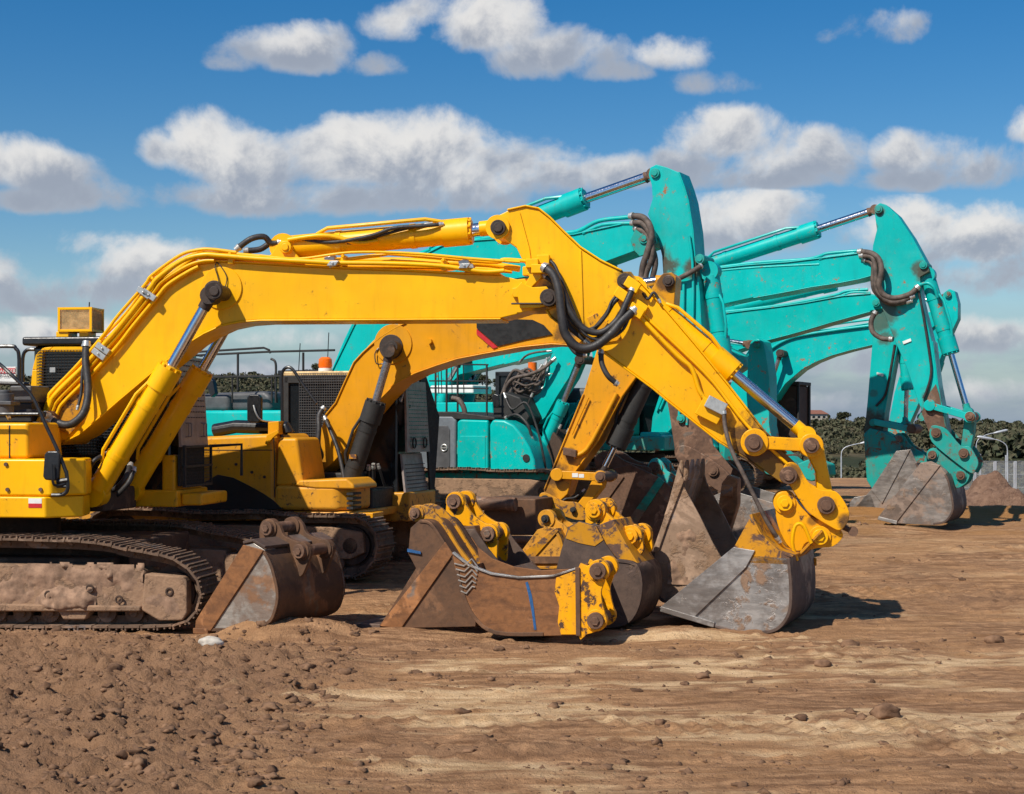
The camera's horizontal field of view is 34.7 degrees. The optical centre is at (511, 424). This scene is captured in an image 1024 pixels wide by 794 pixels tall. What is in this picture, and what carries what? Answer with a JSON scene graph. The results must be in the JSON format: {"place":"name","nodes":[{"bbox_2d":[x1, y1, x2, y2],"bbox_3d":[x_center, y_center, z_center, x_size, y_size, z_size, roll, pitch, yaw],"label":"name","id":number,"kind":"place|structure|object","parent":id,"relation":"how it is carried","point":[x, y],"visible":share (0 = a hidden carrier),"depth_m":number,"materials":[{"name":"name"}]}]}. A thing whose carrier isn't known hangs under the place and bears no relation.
{"place":"outdoors","nodes":[
{"label":"outdoors","id":0,"kind":"place"},
{"bbox_2d":[0,378,1023,793],"bbox_3d":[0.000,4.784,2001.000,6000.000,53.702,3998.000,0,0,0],"label":"ground","id":1,"kind":"structure","parent":0,"point":[980,604],"depth_m":13.30,"materials":[{"name":"brown soil"}]},
{"bbox_2d":[198,636,223,645],"bbox_3d":[-2.906,2.099,15.823,0.248,0.125,0.176,0,0,22],"label":"stone","id":2,"kind":"object","parent":1,"relation":"on","point":[210,640],"visible":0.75,"depth_m":15.76,"materials":[{"name":"white stone"}]},
{"bbox_2d":[193,516,344,633],"bbox_3d":[-2.521,1.585,17.431,1.192,1.201,1.260,0,0,28],"label":"digger bucket","id":3,"kind":"object","parent":1,"relation":"on","point":[297,571],"visible":0.99,"depth_m":16.99,"materials":[{"name":"metal"}]},
{"bbox_2d":[311,363,318,369],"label":"gum tree","id":4,"kind":"object","parent":1,"relation":"on","point":[314,366],"visible":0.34,"depth_m":842.69,"materials":[{"name":"green plant"}]},
{"bbox_2d":[61,272,680,579],"bbox_3d":[-1.932,0.009,22.696,8.577,3.992,3.100,0,0,16],"label":"excavator","id":5,"kind":"object","parent":1,"relation":"on","point":[336,456],"visible":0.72,"depth_m":21.90,"materials":[{"name":"yellow paint"}]},
{"bbox_2d":[354,503,479,627],"bbox_3d":[-0.915,1.539,17.915,1.424,1.347,0.810,0,0,20],"label":"digger bucket","id":6,"kind":"object","parent":1,"relation":"on","point":[429,596],"visible":0.79,"depth_m":17.53,"materials":[{"name":"brown metal"}]},
{"bbox_2d":[0,205,857,633],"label":"excavator","id":7,"kind":"object","parent":1,"relation":"on","point":[112,417],"visible":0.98,"depth_m":18.11,"materials":[{"name":"yellow paint"}]},
{"bbox_2d":[478,374,492,384],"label":"gum tree","id":8,"kind":"object","parent":1,"relation":"on","point":[482,377],"visible":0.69,"depth_m":826.77,"materials":[{"name":"green plant"}]},
{"bbox_2d":[446,490,540,569],"bbox_3d":[-0.184,1.504,18.683,1.014,1.497,0.974,0,0,20],"label":"digger bucket","id":9,"kind":"object","parent":1,"relation":"on","point":[492,538],"visible":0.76,"depth_m":18.55,"materials":[{"name":"yellow metal"}]},
{"bbox_2d":[197,165,805,540],"bbox_3d":[-1.228,-0.923,26.954,12.152,6.157,3.200,0,0,24],"label":"excavator","id":10,"kind":"object","parent":1,"relation":"on","point":[671,228],"visible":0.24,"depth_m":25.16,"materials":[{"name":"teal paint"}]},
{"bbox_2d":[0,519,1023,793],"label":"loose clods","id":11,"kind":"object","parent":1,"relation":"on","point":[252,777],"visible":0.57,"depth_m":12.07,"materials":[{"name":"brown soil"}]},
{"bbox_2d":[0,371,1023,489],"bbox_3d":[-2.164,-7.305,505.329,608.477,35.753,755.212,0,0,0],"label":"distant wood","id":12,"kind":"object","parent":1,"relation":"on","point":[832,443],"visible":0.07,"depth_m":521.97,"materials":[{"name":"green plant"}]},
{"bbox_2d":[476,495,554,569],"bbox_3d":[-0.008,1.482,21.463,1.099,1.126,1.040,0,0,20],"label":"rusty frame","id":13,"kind":"object","parent":1,"relation":"on","point":[517,514],"visible":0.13,"depth_m":21.10,"materials":[{"name":"brown metal"}]},
{"bbox_2d":[452,547,618,639],"bbox_3d":[0.293,1.734,17.083,1.652,0.856,1.147,0,0,14],"label":"digger bucket","id":14,"kind":"object","parent":1,"relation":"on","point":[501,598],"visible":1,"depth_m":16.67,"materials":[{"name":"brown metal"}]},
{"bbox_2d":[523,508,574,568],"bbox_3d":[0.503,1.363,19.851,0.620,0.700,0.852,0,0,24],"label":"digger bucket","id":15,"kind":"object","parent":1,"relation":"on","point":[542,548],"visible":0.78,"depth_m":19.48,"materials":[{"name":"yellow metal"}]},
{"bbox_2d":[557,498,661,628],"bbox_3d":[1.065,1.510,18.020,1.014,1.390,0.767,0,0,22],"label":"digger bucket","id":16,"kind":"object","parent":1,"relation":"on","point":[607,528],"visible":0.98,"depth_m":17.72,"materials":[{"name":"yellow metal"}]},
{"bbox_2d":[427,339,835,480],"bbox_3d":[0.468,-0.321,34.235,13.181,3.759,3.200,0,0,33],"label":"excavator","id":17,"kind":"object","parent":1,"relation":"on","point":[758,362],"visible":0.12,"depth_m":31.69,"materials":[{"name":"teal paint"}]},
{"bbox_2d":[594,451,676,553],"bbox_3d":[1.935,1.205,23.386,1.465,1.668,1.237,0,0,24],"label":"digger bucket","id":18,"kind":"object","parent":1,"relation":"on","point":[637,492],"visible":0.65,"depth_m":22.86,"materials":[{"name":"brown metal"}]},
{"bbox_2d":[652,458,736,602],"bbox_3d":[2.177,1.202,18.868,0.892,1.614,1.195,0,0,20],"label":"digger bucket","id":19,"kind":"object","parent":1,"relation":"on","point":[695,538],"visible":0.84,"depth_m":18.40,"materials":[{"name":"brown metal"}]},
{"bbox_2d":[420,203,982,524],"bbox_3d":[2.232,-1.093,30.806,12.786,5.590,3.200,0,0,24],"label":"excavator","id":20,"kind":"object","parent":1,"relation":"on","point":[512,444],"visible":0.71,"depth_m":29.27,"materials":[{"name":"teal paint"}]},
{"bbox_2d":[420,417,463,467],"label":"rear door","id":21,"kind":"structure","parent":20,"relation":"in","point":[452,423],"depth_m":30.78,"materials":[{"name":"grey metal"}]},
{"bbox_2d":[695,672,708,678],"bbox_3d":[1.663,2.196,14.325,0.130,0.072,0.099,0,0,0],"label":"earth clod","id":22,"kind":"object","parent":1,"relation":"on","point":[702,675],"visible":1,"depth_m":14.29,"materials":[{"name":"brown soil"}]},
{"bbox_2d":[719,475,740,529],"bbox_3d":[2.518,1.498,19.906,0.497,1.789,0.220,0,0,24],"label":"ripper tyne","id":23,"kind":"object","parent":1,"relation":"on","point":[730,499],"visible":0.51,"depth_m":19.77,"materials":[{"name":"brown metal"}]},
{"bbox_2d":[569,287,928,507],"bbox_3d":[3.935,-0.594,32.971,8.812,4.746,3.200,0,0,24],"label":"excavator","id":24,"kind":"object","parent":1,"relation":"on","point":[893,461],"visible":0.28,"depth_m":31.57,"materials":[{"name":"teal paint"}]},
{"bbox_2d":[593,289,960,489],"bbox_3d":[5.583,-0.726,38.307,9.522,4.571,3.200,0,0,24],"label":"excavator","id":25,"kind":"object","parent":1,"relation":"on","point":[796,358],"visible":0.23,"depth_m":37.45,"materials":[{"name":"teal paint"}]},
{"bbox_2d":[811,410,827,420],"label":"house","id":26,"kind":"structure","parent":1,"relation":"on","point":[818,414],"depth_m":789.43,"materials":[{"name":"tile"}]},
{"bbox_2d":[814,659,831,666],"bbox_3d":[2.839,2.185,14.964,0.164,0.091,0.124,0,0,0],"label":"earth clod","id":27,"kind":"object","parent":1,"relation":"on","point":[822,663],"visible":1,"depth_m":14.92,"materials":[{"name":"brown soil"}]},
{"bbox_2d":[815,427,854,439],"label":"gum tree","id":28,"kind":"object","parent":1,"relation":"on","point":[834,431],"visible":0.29,"depth_m":417.78,"materials":[{"name":"green plant"}]},
{"bbox_2d":[836,412,850,419],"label":"gum tree","id":29,"kind":"object","parent":1,"relation":"on","point":[841,415],"visible":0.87,"depth_m":826.43,"materials":[{"name":"green plant"}]},
{"bbox_2d":[840,639,859,647],"bbox_3d":[3.333,2.165,16.150,0.195,0.109,0.165,0,0,0],"label":"earth clod","id":30,"kind":"object","parent":1,"relation":"on","point":[848,642],"visible":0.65,"depth_m":16.10,"materials":[{"name":"brown soil"}]},
{"bbox_2d":[841,441,863,477],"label":"street lamp","id":31,"kind":"object","parent":1,"relation":"on","point":[841,454],"visible":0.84,"depth_m":109.97,"materials":[{"name":"grey metal"}]},
{"bbox_2d":[869,703,900,719],"bbox_3d":[2.778,2.139,12.209,0.241,0.142,0.194,0,0,0],"label":"earth clod","id":32,"kind":"object","parent":1,"relation":"on","point":[883,711],"visible":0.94,"depth_m":12.14,"materials":[{"name":"brown soil"}]},
{"bbox_2d":[914,420,925,423],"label":"gum tree","id":33,"kind":"object","parent":1,"relation":"on","point":[917,422],"visible":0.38,"depth_m":818.67,"materials":[{"name":"green plant"}]},
{"bbox_2d":[917,429,991,452],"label":"gum tree","id":34,"kind":"object","parent":1,"relation":"on","point":[927,445],"visible":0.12,"depth_m":338.29,"materials":[{"name":"green plant"}]},
{"bbox_2d":[982,418,994,422],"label":"gum tree","id":35,"kind":"object","parent":1,"relation":"on","point":[988,420],"visible":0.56,"depth_m":826.65,"materials":[{"name":"green plant"}]},
{"bbox_2d":[976,429,1007,447],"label":"street lamp","id":36,"kind":"object","parent":1,"relation":"on","point":[1000,431],"visible":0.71,"depth_m":117.97,"materials":[{"name":"grey metal"}]},
{"bbox_2d":[977,435,1007,481],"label":"street lamp","id":37,"kind":"object","parent":1,"relation":"on","point":[984,437],"visible":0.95,"depth_m":99.96,"materials":[{"name":"grey metal"}]},
{"bbox_2d":[964,454,1023,493],"bbox_3d":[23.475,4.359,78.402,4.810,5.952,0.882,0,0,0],"label":"fence","id":38,"kind":"object","parent":1,"relation":"on","point":[1013,474],"visible":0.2,"depth_m":77.99,"materials":[{"name":"metal"}]},
{"bbox_2d":[965,470,1023,505],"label":"earth mound","id":39,"kind":"object","parent":1,"relation":"on","point":[994,487],"visible":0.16,"depth_m":46.82,"materials":[{"name":"brown soil"}]},
{"bbox_2d":[984,635,1004,643],"bbox_3d":[4.860,2.170,16.518,0.202,0.105,0.158,0,0,0],"label":"earth clod","id":40,"kind":"object","parent":1,"relation":"on","point":[991,639],"visible":0.88,"depth_m":16.46,"materials":[{"name":"brown soil"}]},
{"bbox_2d":[973,430,1023,458],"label":"gum tree","id":41,"kind":"object","parent":1,"relation":"on","point":[1014,442],"visible":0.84,"depth_m":326.10,"materials":[{"name":"green plant"}]},
{"bbox_2d":[0,0,1023,423],"label":"sky","id":42,"kind":"structure","parent":0,"point":[136,135],"materials":[{"name":"blue"}]}
]}

